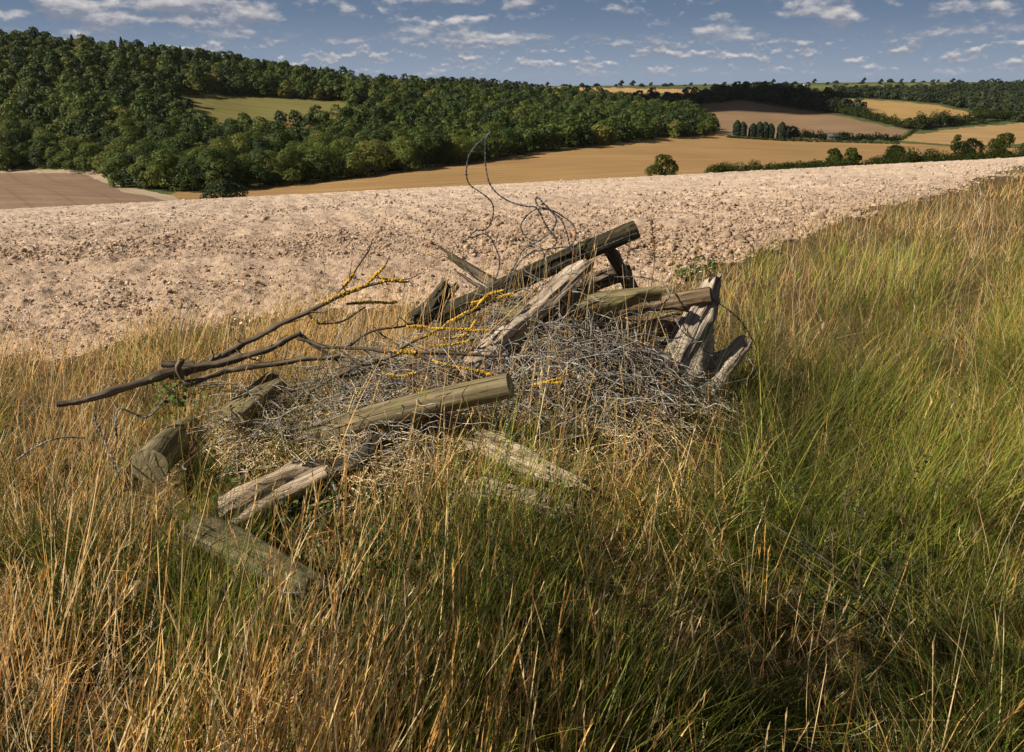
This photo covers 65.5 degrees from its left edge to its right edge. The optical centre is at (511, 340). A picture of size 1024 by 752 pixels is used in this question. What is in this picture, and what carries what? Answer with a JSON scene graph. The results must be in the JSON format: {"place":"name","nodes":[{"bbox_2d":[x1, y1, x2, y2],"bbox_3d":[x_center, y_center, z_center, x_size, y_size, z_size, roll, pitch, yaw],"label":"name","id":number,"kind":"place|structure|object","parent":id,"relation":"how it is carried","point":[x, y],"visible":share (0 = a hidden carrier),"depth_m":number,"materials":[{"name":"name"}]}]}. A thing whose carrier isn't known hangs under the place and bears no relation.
{"place":"outdoors","nodes":[
{"label":"outdoors","id":0,"kind":"place"},
{"bbox_2d":[0,172,164,208],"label":"brown field","id":1,"kind":"structure","parent":0,"point":[28,190],"depth_m":324.02,"materials":[{"name":"soil"}]},
{"bbox_2d":[0,169,178,200],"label":"field margin","id":2,"kind":"object","parent":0,"point":[98,176],"visible":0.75,"depth_m":398.40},
{"bbox_2d":[53,137,92,170],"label":"broadleaf tree","id":3,"kind":"object","parent":2,"relation":"on","point":[68,152],"visible":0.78,"depth_m":414.95,"materials":[{"name":"green plant"}]},
{"bbox_2d":[73,142,103,172],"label":"broadleaf tree","id":4,"kind":"object","parent":2,"relation":"on","point":[92,147],"visible":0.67,"depth_m":408.77,"materials":[{"name":"green plant"}]},
{"bbox_2d":[98,152,136,187],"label":"broadleaf tree","id":5,"kind":"object","parent":2,"relation":"on","point":[109,168],"visible":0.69,"depth_m":354.13,"materials":[{"name":"green plant"}]},
{"bbox_2d":[0,157,1023,360],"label":"ploughed field","id":6,"kind":"structure","parent":0,"point":[185,264],"depth_m":13.70,"materials":[{"name":"soil"}]},
{"bbox_2d":[0,225,824,361],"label":"soil clods","id":7,"kind":"object","parent":6,"relation":"on","point":[668,261],"visible":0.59,"depth_m":9.05,"materials":[{"name":"beige soil"}]},
{"bbox_2d":[0,163,1021,358],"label":"chalk stones","id":8,"kind":"object","parent":6,"relation":"on","point":[127,282],"visible":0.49,"depth_m":9.73,"materials":[{"name":"stone"}]},
{"bbox_2d":[0,160,1023,327],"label":"soil clods","id":9,"kind":"object","parent":6,"relation":"on","point":[709,248],"visible":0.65,"depth_m":14.05,"materials":[{"name":"beige soil"}]},
{"bbox_2d":[0,160,1023,751],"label":"grass verge","id":10,"kind":"object","parent":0,"point":[958,312],"depth_m":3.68,"materials":[{"name":"plant"}]},
{"bbox_2d":[107,560,171,626],"bbox_3d":[-1.307,0.894,2.858,0.138,0.138,0.320,0,18,0],"label":"log","id":11,"kind":"object","parent":10,"relation":"on","point":[131,595],"visible":0.23,"depth_m":2.76,"materials":[{"name":"brown wood"}]},
{"bbox_2d":[131,416,204,482],"bbox_3d":[-1.552,0.486,3.626,0.156,0.219,0.521,-1,18,-4],"label":"fence post","id":12,"kind":"object","parent":10,"relation":"on","point":[172,447],"visible":0.86,"depth_m":3.43,"materials":[{"name":"brown wood"}]},
{"bbox_2d":[182,512,343,600],"bbox_3d":[-0.914,0.804,2.873,0.766,0.138,0.158,14,22,36],"label":"fence post","id":13,"kind":"object","parent":10,"relation":"on","point":[268,550],"visible":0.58,"depth_m":2.86,"materials":[{"name":"wood"}]},
{"bbox_2d":[216,459,326,529],"bbox_3d":[-1.016,0.658,3.318,0.492,0.223,0.218,-14,22,-37],"label":"log","id":14,"kind":"object","parent":10,"relation":"on","point":[303,480],"visible":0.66,"depth_m":3.29,"materials":[{"name":"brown wood"}]},
{"bbox_2d":[300,429,390,481],"bbox_3d":[-0.757,0.524,3.485,0.467,0.236,0.173,-5,18,-14],"label":"log","id":15,"kind":"object","parent":10,"relation":"on","point":[371,438],"visible":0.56,"depth_m":3.46,"materials":[{"name":"brown wood"}]},
{"bbox_2d":[148,376,618,712],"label":"leafy weeds","id":16,"kind":"object","parent":10,"relation":"on","point":[180,402],"visible":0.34,"depth_m":2.95,"materials":[{"name":"green plant"}]},
{"bbox_2d":[298,373,513,447],"bbox_3d":[-0.484,0.323,3.549,0.999,0.433,0.126,3,18,10],"label":"fence post","id":17,"kind":"object","parent":10,"relation":"on","point":[476,391],"visible":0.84,"depth_m":3.47,"materials":[{"name":"brown wood"}]},
{"bbox_2d":[157,292,731,483],"bbox_3d":[-0.275,0.163,4.120,2.903,0.836,1.591,-4,18,-13],"label":"brushwood","id":18,"kind":"object","parent":10,"relation":"on","point":[577,410],"visible":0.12,"depth_m":3.79,"materials":[{"name":"grey wood"}]},
{"bbox_2d":[132,241,769,513],"bbox_3d":[-0.245,0.065,4.092,3.178,1.095,1.948,-7,19,-21],"label":"wire tangle","id":19,"kind":"object","parent":10,"relation":"on","point":[659,353],"visible":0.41,"depth_m":3.79,"materials":[{"name":"grey metal"}]},
{"bbox_2d":[56,226,435,406],"bbox_3d":[-1.191,-0.164,3.761,1.785,0.677,0.260,-8,19,-22],"label":"dead branch","id":20,"kind":"object","parent":19,"relation":"on","point":[179,368],"visible":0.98,"depth_m":3.77,"materials":[{"name":"wood"}]},
{"bbox_2d":[221,372,287,424],"bbox_3d":[-1.218,0.273,3.785,0.172,0.184,0.288,14,22,36],"label":"post stub","id":21,"kind":"object","parent":19,"relation":"on","point":[250,403],"visible":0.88,"depth_m":3.73,"materials":[{"name":"brown wood"}]},
{"bbox_2d":[304,341,400,403],"bbox_3d":[-0.751,0.160,3.778,0.478,0.265,0.104,-5,18,-14],"label":"dead branch","id":22,"kind":"object","parent":19,"relation":"on","point":[340,374],"visible":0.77,"depth_m":3.76,"materials":[{"name":"brown wood"}]},
{"bbox_2d":[346,294,447,359],"bbox_3d":[-0.576,-0.066,4.049,0.515,0.309,0.256,0,18,0],"label":"dead branch","id":23,"kind":"object","parent":19,"relation":"on","point":[374,330],"visible":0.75,"depth_m":4.05,"materials":[{"name":"brown wood"}]},
{"bbox_2d":[297,333,507,383],"bbox_3d":[-0.510,0.089,3.713,1.011,0.228,0.239,2,18,7],"label":"dead branch","id":24,"kind":"object","parent":19,"relation":"on","point":[414,352],"visible":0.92,"depth_m":3.72,"materials":[{"name":"brown wood"}]},
{"bbox_2d":[409,279,458,335],"bbox_3d":[-0.410,-0.167,4.217,0.305,0.287,0.117,-8,20,-24],"label":"log","id":25,"kind":"object","parent":19,"relation":"on","point":[432,303],"visible":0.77,"depth_m":4.17,"materials":[{"name":"brown wood"}]},
{"bbox_2d":[398,276,519,349],"bbox_3d":[-0.237,-0.135,3.834,0.647,0.321,0.355,0,18,0],"label":"dead branch","id":26,"kind":"object","parent":19,"relation":"on","point":[466,313],"visible":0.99,"depth_m":3.84,"materials":[{"name":"brown plant"}]},
{"bbox_2d":[433,243,496,284],"bbox_3d":[-0.236,-0.387,4.296,0.449,0.246,0.109,8,19,23],"label":"split stake","id":27,"kind":"object","parent":19,"relation":"on","point":[475,272],"visible":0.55,"depth_m":4.28,"materials":[{"name":"grey wood"}]},
{"bbox_2d":[426,221,639,326],"bbox_3d":[0.099,-0.347,4.132,1.133,0.534,0.107,-2,18,-7],"label":"fence post","id":28,"kind":"object","parent":19,"relation":"on","point":[585,246],"visible":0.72,"depth_m":4.09,"materials":[{"name":"brown wood"}]},
{"bbox_2d":[465,131,556,303],"bbox_3d":[-0.027,-0.611,4.001,0.494,0.863,0.164,5,18,15],"label":"barbed wire","id":29,"kind":"object","parent":28,"relation":"attached to","point":[486,196],"visible":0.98,"depth_m":4.03,"materials":[{"name":"grey metal"}]},
{"bbox_2d":[504,196,578,283],"bbox_3d":[0.148,-0.515,4.055,0.384,0.446,0.091,0,18,0],"label":"barbed wire","id":30,"kind":"object","parent":28,"relation":"attached to","point":[551,211],"visible":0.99,"depth_m":4.04,"materials":[{"name":"grey metal"}]},
{"bbox_2d":[508,208,576,287],"bbox_3d":[0.156,-0.475,4.062,0.352,0.404,0.122,0,18,0],"label":"barbed wire","id":31,"kind":"object","parent":28,"relation":"attached to","point":[533,240],"visible":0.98,"depth_m":4.05,"materials":[{"name":"grey metal"}]},
{"bbox_2d":[502,286,661,323],"bbox_3d":[0.354,-0.170,4.052,0.810,0.232,0.108,1,18,3],"label":"pointed stake","id":32,"kind":"object","parent":19,"relation":"on","point":[613,299],"visible":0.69,"depth_m":4.00,"materials":[{"name":"brown wood"}]},
{"bbox_2d":[566,263,632,295],"bbox_3d":[0.439,-0.305,4.333,0.437,0.229,0.106,-2,18,-5],"label":"log","id":33,"kind":"object","parent":19,"relation":"on","point":[605,273],"visible":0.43,"depth_m":4.29,"materials":[{"name":"brown wood"}]},
{"bbox_2d":[604,249,637,288],"bbox_3d":[0.588,-0.365,4.296,0.242,0.305,0.094,-5,19,-16],"label":"stub branch","id":34,"kind":"object","parent":33,"relation":"on","point":[615,260],"visible":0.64,"depth_m":4.25,"materials":[{"name":"brown wood"}]},
{"bbox_2d":[576,274,670,315],"bbox_3d":[0.552,-0.226,4.063,0.557,0.194,0.170,-6,19,-17],"label":"barbed wire","id":35,"kind":"object","parent":19,"relation":"on","point":[666,287],"visible":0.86,"depth_m":4.09,"materials":[{"name":"grey metal"}]},
{"bbox_2d":[156,303,750,515],"bbox_3d":[-0.241,0.202,4.143,3.060,0.792,1.829,-7,19,-21],"label":"straw","id":36,"kind":"object","parent":10,"relation":"on","point":[249,460],"visible":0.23,"depth_m":3.67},
{"bbox_2d":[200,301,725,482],"bbox_3d":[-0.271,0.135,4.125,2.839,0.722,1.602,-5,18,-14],"label":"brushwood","id":37,"kind":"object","parent":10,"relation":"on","point":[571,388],"visible":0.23,"depth_m":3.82,"materials":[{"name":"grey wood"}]},
{"bbox_2d":[397,472,591,664],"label":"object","id":38,"kind":"object","parent":10,"relation":"on","point":[491,526],"visible":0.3,"depth_m":2.63,"materials":[{"name":"brown plant"}]},
{"bbox_2d":[448,476,586,526],"bbox_3d":[0.020,0.642,3.198,0.574,0.163,0.108,4,18,14],"label":"log","id":39,"kind":"object","parent":10,"relation":"on","point":[522,490],"visible":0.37,"depth_m":3.17,"materials":[{"name":"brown wood"}]},
{"bbox_2d":[453,258,595,381],"bbox_3d":[0.071,-0.086,3.952,0.750,0.621,0.200,-6,19,-18],"label":"driftwood trunk","id":40,"kind":"object","parent":10,"relation":"on","point":[546,297],"visible":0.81,"depth_m":3.94,"materials":[{"name":"wood"}]},
{"bbox_2d":[463,426,595,492],"bbox_3d":[0.088,0.519,3.424,0.662,0.177,0.120,11,21,30],"label":"log","id":41,"kind":"object","parent":10,"relation":"on","point":[516,446],"visible":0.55,"depth_m":3.42,"materials":[{"name":"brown wood"}]},
{"bbox_2d":[628,313,682,341],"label":"log","id":42,"kind":"object","parent":10,"relation":"on","point":[669,326],"visible":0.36,"depth_m":4.17,"materials":[{"name":"brown wood"}]},
{"bbox_2d":[659,273,721,392],"bbox_3d":[0.919,0.012,4.166,0.491,0.687,0.328,-7,19,-20],"label":"driftwood trunk","id":43,"kind":"object","parent":10,"relation":"on","point":[694,319],"visible":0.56,"depth_m":4.12,"materials":[{"name":"wood"}]},
{"bbox_2d":[607,287,712,317],"bbox_3d":[0.776,-0.199,4.214,0.558,0.210,0.107,4,18,13],"label":"log","id":44,"kind":"object","parent":43,"relation":"on","point":[683,301],"visible":0.64,"depth_m":4.16,"materials":[{"name":"brown wood"}]},
{"bbox_2d":[673,256,707,281],"bbox_3d":[1.814,-0.707,8.118,0.339,0.332,0.274,0,18,0],"label":"ragwort","id":45,"kind":"object","parent":10,"relation":"on","point":[693,266],"visible":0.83,"depth_m":8.09,"materials":[{"name":"green plant"}]},
{"bbox_2d":[688,334,752,407],"bbox_3d":[0.990,0.201,4.236,0.336,0.424,0.572,16,24,41],"label":"driftwood trunk","id":46,"kind":"object","parent":10,"relation":"on","point":[741,344],"visible":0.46,"depth_m":4.18,"materials":[{"name":"wood"}]},
{"bbox_2d":[723,454,1019,689],"bbox_3d":[1.087,0.716,2.450,0.824,0.520,1.020,-6,19,-17],"label":"thorn shrub","id":47,"kind":"object","parent":10,"relation":"on","point":[853,598],"visible":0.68,"depth_m":2.52,"materials":[{"name":"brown plant"}]},
{"bbox_2d":[0,69,1023,194],"bbox_3d":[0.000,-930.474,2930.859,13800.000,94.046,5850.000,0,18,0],"label":"hills","id":48,"kind":"structure","parent":0,"point":[161,190],"depth_m":747.69,"materials":[{"name":"green plant"}]},
{"bbox_2d":[0,146,24,169],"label":"broadleaf tree","id":49,"kind":"object","parent":48,"relation":"on","point":[6,155],"visible":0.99,"depth_m":422.23,"materials":[{"name":"green plant"}]},
{"bbox_2d":[0,130,35,157],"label":"broadleaf tree","id":50,"kind":"object","parent":48,"relation":"on","point":[14,133],"visible":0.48,"depth_m":434.37,"materials":[{"name":"green plant"}]},
{"bbox_2d":[11,142,36,164],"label":"broadleaf tree","id":51,"kind":"object","parent":48,"relation":"on","point":[21,147],"visible":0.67,"depth_m":429.48,"materials":[{"name":"green plant"}]},
{"bbox_2d":[28,136,52,165],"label":"broadleaf tree","id":52,"kind":"object","parent":48,"relation":"on","point":[41,146],"visible":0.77,"depth_m":424.13,"materials":[{"name":"green plant"}]},
{"bbox_2d":[42,146,65,168],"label":"broadleaf tree","id":53,"kind":"object","parent":48,"relation":"on","point":[49,150],"visible":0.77,"depth_m":422.39,"materials":[{"name":"green plant"}]},
{"bbox_2d":[71,115,101,141],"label":"broadleaf tree","id":54,"kind":"object","parent":48,"relation":"on","point":[76,130],"visible":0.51,"depth_m":435.19,"materials":[{"name":"green plant"}]},
{"bbox_2d":[80,116,112,143],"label":"broadleaf tree","id":55,"kind":"object","parent":48,"relation":"on","point":[99,137],"visible":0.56,"depth_m":434.93,"materials":[{"name":"green plant"}]},
{"bbox_2d":[94,137,135,167],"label":"broadleaf tree","id":56,"kind":"object","parent":48,"relation":"on","point":[123,147],"visible":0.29,"depth_m":385.09,"materials":[{"name":"green plant"}]},
{"bbox_2d":[119,152,156,187],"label":"broadleaf tree","id":57,"kind":"object","parent":48,"relation":"on","point":[129,177],"visible":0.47,"depth_m":349.04,"materials":[{"name":"green plant"}]},
{"bbox_2d":[126,155,154,188],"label":"broadleaf tree","id":58,"kind":"object","parent":48,"relation":"on","point":[138,166],"visible":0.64,"depth_m":345.77,"materials":[{"name":"green plant"}]},
{"bbox_2d":[139,114,166,138],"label":"broadleaf tree","id":59,"kind":"object","parent":48,"relation":"on","point":[153,118],"visible":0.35,"depth_m":443.26,"materials":[{"name":"green plant"}]},
{"bbox_2d":[143,149,179,190],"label":"broadleaf tree","id":60,"kind":"object","parent":48,"relation":"on","point":[158,163],"visible":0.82,"depth_m":338.87,"materials":[{"name":"green plant"}]},
{"bbox_2d":[158,153,200,191],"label":"broadleaf tree","id":61,"kind":"object","parent":48,"relation":"on","point":[176,173],"visible":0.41,"depth_m":340.77,"materials":[{"name":"green plant"}]},
{"bbox_2d":[164,131,196,155],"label":"broadleaf tree","id":62,"kind":"object","parent":48,"relation":"on","point":[188,136],"visible":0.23,"depth_m":398.05,"materials":[{"name":"green plant"}]},
{"bbox_2d":[196,126,225,144],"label":"broadleaf tree","id":63,"kind":"object","parent":48,"relation":"on","point":[213,134],"visible":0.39,"depth_m":432.77,"materials":[{"name":"green plant"}]},
{"bbox_2d":[227,132,255,150],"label":"broadleaf tree","id":64,"kind":"object","parent":48,"relation":"on","point":[241,138],"visible":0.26,"depth_m":405.02,"materials":[{"name":"green plant"}]},
{"bbox_2d":[251,137,273,160],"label":"broadleaf tree","id":65,"kind":"object","parent":48,"relation":"on","point":[264,143],"visible":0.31,"depth_m":385.19,"materials":[{"name":"green plant"}]},
{"bbox_2d":[179,94,364,124],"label":"pasture","id":66,"kind":"structure","parent":48,"relation":"on","point":[222,108],"depth_m":637.29,"materials":[{"name":"green plant"}]},
{"bbox_2d":[270,129,297,150],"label":"broadleaf tree","id":67,"kind":"object","parent":48,"relation":"on","point":[282,137],"visible":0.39,"depth_m":414.71,"materials":[{"name":"green plant"}]},
{"bbox_2d":[309,141,343,178],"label":"broadleaf tree","id":68,"kind":"object","parent":48,"relation":"on","point":[327,146],"visible":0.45,"depth_m":370.33,"materials":[{"name":"green plant"}]},
{"bbox_2d":[0,27,720,153],"bbox_3d":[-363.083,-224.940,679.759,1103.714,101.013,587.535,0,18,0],"label":"woodland","id":69,"kind":"object","parent":48,"relation":"on","point":[55,85],"visible":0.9,"depth_m":589.44,"materials":[{"name":"green plant"}]},
{"bbox_2d":[384,136,415,169],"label":"broadleaf tree","id":70,"kind":"object","parent":48,"relation":"on","point":[394,147],"visible":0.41,"depth_m":397.50,"materials":[{"name":"green plant"}]},
{"bbox_2d":[412,134,436,164],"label":"broadleaf tree","id":71,"kind":"object","parent":48,"relation":"on","point":[419,143],"visible":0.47,"depth_m":404.69,"materials":[{"name":"green plant"}]},
{"bbox_2d":[386,73,592,94],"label":"woodland","id":72,"kind":"object","parent":48,"relation":"on","point":[474,81],"visible":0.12,"depth_m":892.19,"materials":[{"name":"green plant"}]},
{"bbox_2d":[499,127,520,155],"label":"broadleaf tree","id":73,"kind":"object","parent":48,"relation":"on","point":[511,139],"visible":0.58,"depth_m":449.20,"materials":[{"name":"green plant"}]},
{"bbox_2d":[551,87,700,92],"bbox_3d":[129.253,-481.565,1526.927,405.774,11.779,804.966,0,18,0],"label":"ridge stubble","id":74,"kind":"object","parent":48,"relation":"attached to","point":[614,90],"visible":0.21,"depth_m":1356.81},
{"bbox_2d":[587,81,867,112],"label":"woodland","id":75,"kind":"object","parent":48,"relation":"on","point":[800,95],"visible":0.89,"depth_m":930.83,"materials":[{"name":"green plant"}]},
{"bbox_2d":[794,128,903,140],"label":"hedge","id":76,"kind":"object","parent":48,"relation":"on","point":[817,135],"visible":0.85,"depth_m":640.61,"materials":[{"name":"green plant"}]},
{"bbox_2d":[817,100,913,126],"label":"hedge","id":77,"kind":"object","parent":48,"relation":"on","point":[866,113],"visible":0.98,"depth_m":793.29,"materials":[{"name":"green plant"}]},
{"bbox_2d":[830,78,1023,121],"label":"woodland","id":78,"kind":"object","parent":48,"relation":"on","point":[995,94],"visible":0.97,"depth_m":1123.73,"materials":[{"name":"green plant"}]},
{"bbox_2d":[900,104,1023,127],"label":"hedge","id":79,"kind":"object","parent":48,"relation":"on","point":[983,114],"visible":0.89,"depth_m":794.90,"materials":[{"name":"green plant"}]},
{"bbox_2d":[0,0,1023,85],"label":"sky","id":80,"kind":"structure","parent":0,"point":[555,42],"materials":[{"name":"blue"}]},
{"bbox_2d":[170,134,1019,199],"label":"stubble field","id":81,"kind":"structure","parent":0,"point":[694,154],"depth_m":406.72,"materials":[{"name":"beige plant"}]},
{"bbox_2d":[171,157,205,191],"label":"broadleaf tree","id":82,"kind":"object","parent":81,"relation":"on","point":[184,175],"visible":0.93,"depth_m":336.17,"materials":[{"name":"green plant"}]},
{"bbox_2d":[193,147,235,187],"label":"broadleaf tree","id":83,"kind":"object","parent":81,"relation":"on","point":[211,174],"visible":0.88,"depth_m":336.28,"materials":[{"name":"green plant"}]},
{"bbox_2d":[199,177,248,198],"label":"bush","id":84,"kind":"object","parent":81,"relation":"on","point":[224,190],"visible":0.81,"depth_m":164.83,"materials":[{"name":"green plant"}]},
{"bbox_2d":[206,147,250,187],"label":"broadleaf tree","id":85,"kind":"object","parent":81,"relation":"on","point":[231,175],"visible":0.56,"depth_m":342.99,"materials":[{"name":"green plant"}]},
{"bbox_2d":[243,149,281,186],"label":"broadleaf tree","id":86,"kind":"object","parent":81,"relation":"on","point":[265,175],"visible":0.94,"depth_m":350.51,"materials":[{"name":"green plant"}]},
{"bbox_2d":[272,148,306,183],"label":"broadleaf tree","id":87,"kind":"object","parent":81,"relation":"on","point":[287,163],"visible":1,"depth_m":356.70,"materials":[{"name":"green plant"}]},
{"bbox_2d":[299,146,343,181],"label":"broadleaf tree","id":88,"kind":"object","parent":81,"relation":"on","point":[313,172],"visible":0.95,"depth_m":364.51,"materials":[{"name":"green plant"}]},
{"bbox_2d":[337,151,368,177],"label":"broadleaf tree","id":89,"kind":"object","parent":81,"relation":"on","point":[353,161],"visible":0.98,"depth_m":373.28,"materials":[{"name":"green plant"}]},
{"bbox_2d":[355,140,394,175],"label":"broadleaf tree","id":90,"kind":"object","parent":81,"relation":"on","point":[369,158],"visible":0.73,"depth_m":383.12,"materials":[{"name":"green plant"}]},
{"bbox_2d":[395,139,423,170],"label":"broadleaf tree","id":91,"kind":"object","parent":81,"relation":"on","point":[413,145],"visible":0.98,"depth_m":391.90,"materials":[{"name":"green plant"}]},
{"bbox_2d":[423,129,452,165],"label":"broadleaf tree","id":92,"kind":"object","parent":81,"relation":"on","point":[436,135],"visible":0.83,"depth_m":408.87,"materials":[{"name":"green plant"}]},
{"bbox_2d":[446,135,477,163],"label":"broadleaf tree","id":93,"kind":"object","parent":81,"relation":"on","point":[463,144],"visible":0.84,"depth_m":417.43,"materials":[{"name":"green plant"}]},
{"bbox_2d":[464,138,489,160],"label":"broadleaf tree","id":94,"kind":"object","parent":81,"relation":"on","point":[478,152],"visible":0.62,"depth_m":426.02,"materials":[{"name":"green plant"}]},
{"bbox_2d":[469,122,510,159],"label":"broadleaf tree","id":95,"kind":"object","parent":81,"relation":"on","point":[492,139],"visible":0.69,"depth_m":430.23,"materials":[{"name":"green plant"}]},
{"bbox_2d":[510,133,530,154],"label":"broadleaf tree","id":96,"kind":"object","parent":81,"relation":"on","point":[523,148],"visible":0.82,"depth_m":453.60,"materials":[{"name":"green plant"}]},
{"bbox_2d":[644,154,678,175],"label":"broadleaf tree","id":97,"kind":"object","parent":81,"relation":"on","point":[656,166],"visible":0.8,"depth_m":167.57,"materials":[{"name":"green plant"}]},
{"bbox_2d":[726,135,899,143],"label":"hedge","id":98,"kind":"object","parent":81,"relation":"on","point":[807,140],"visible":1,"depth_m":611.93,"materials":[{"name":"green plant"}]},
{"bbox_2d":[703,141,1023,172],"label":"hedge","id":99,"kind":"object","parent":81,"relation":"on","point":[722,167],"visible":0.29,"depth_m":167.88,"materials":[{"name":"green plant"}]},
{"bbox_2d":[951,137,984,155],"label":"broadleaf tree","id":100,"kind":"object","parent":81,"relation":"on","point":[966,147],"visible":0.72,"depth_m":208.38,"materials":[{"name":"green plant"}]},
{"bbox_2d":[987,132,1015,154],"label":"broadleaf tree","id":101,"kind":"object","parent":81,"relation":"on","point":[1001,140],"visible":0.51,"depth_m":217.75,"materials":[{"name":"green plant"}]},
{"bbox_2d":[700,100,908,138],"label":"brown hillside","id":102,"kind":"structure","parent":0,"point":[728,114],"depth_m":805.27,"materials":[{"name":"soil"}]},
{"bbox_2d":[810,82,970,89],"bbox_3d":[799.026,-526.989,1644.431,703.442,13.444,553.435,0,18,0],"label":"ridge meadow","id":103,"kind":"structure","parent":0,"point":[819,87],"depth_m":1482.70,"materials":[{"name":"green plant"}]},
{"bbox_2d":[847,98,971,120],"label":"golden hillside","id":104,"kind":"structure","parent":0,"point":[901,110],"depth_m":934.80,"materials":[{"name":"yellow plant"}]},
{"bbox_2d":[901,123,1023,144],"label":"pale field","id":105,"kind":"structure","parent":0,"point":[985,134],"depth_m":709.93,"materials":[{"name":"beige plant"}]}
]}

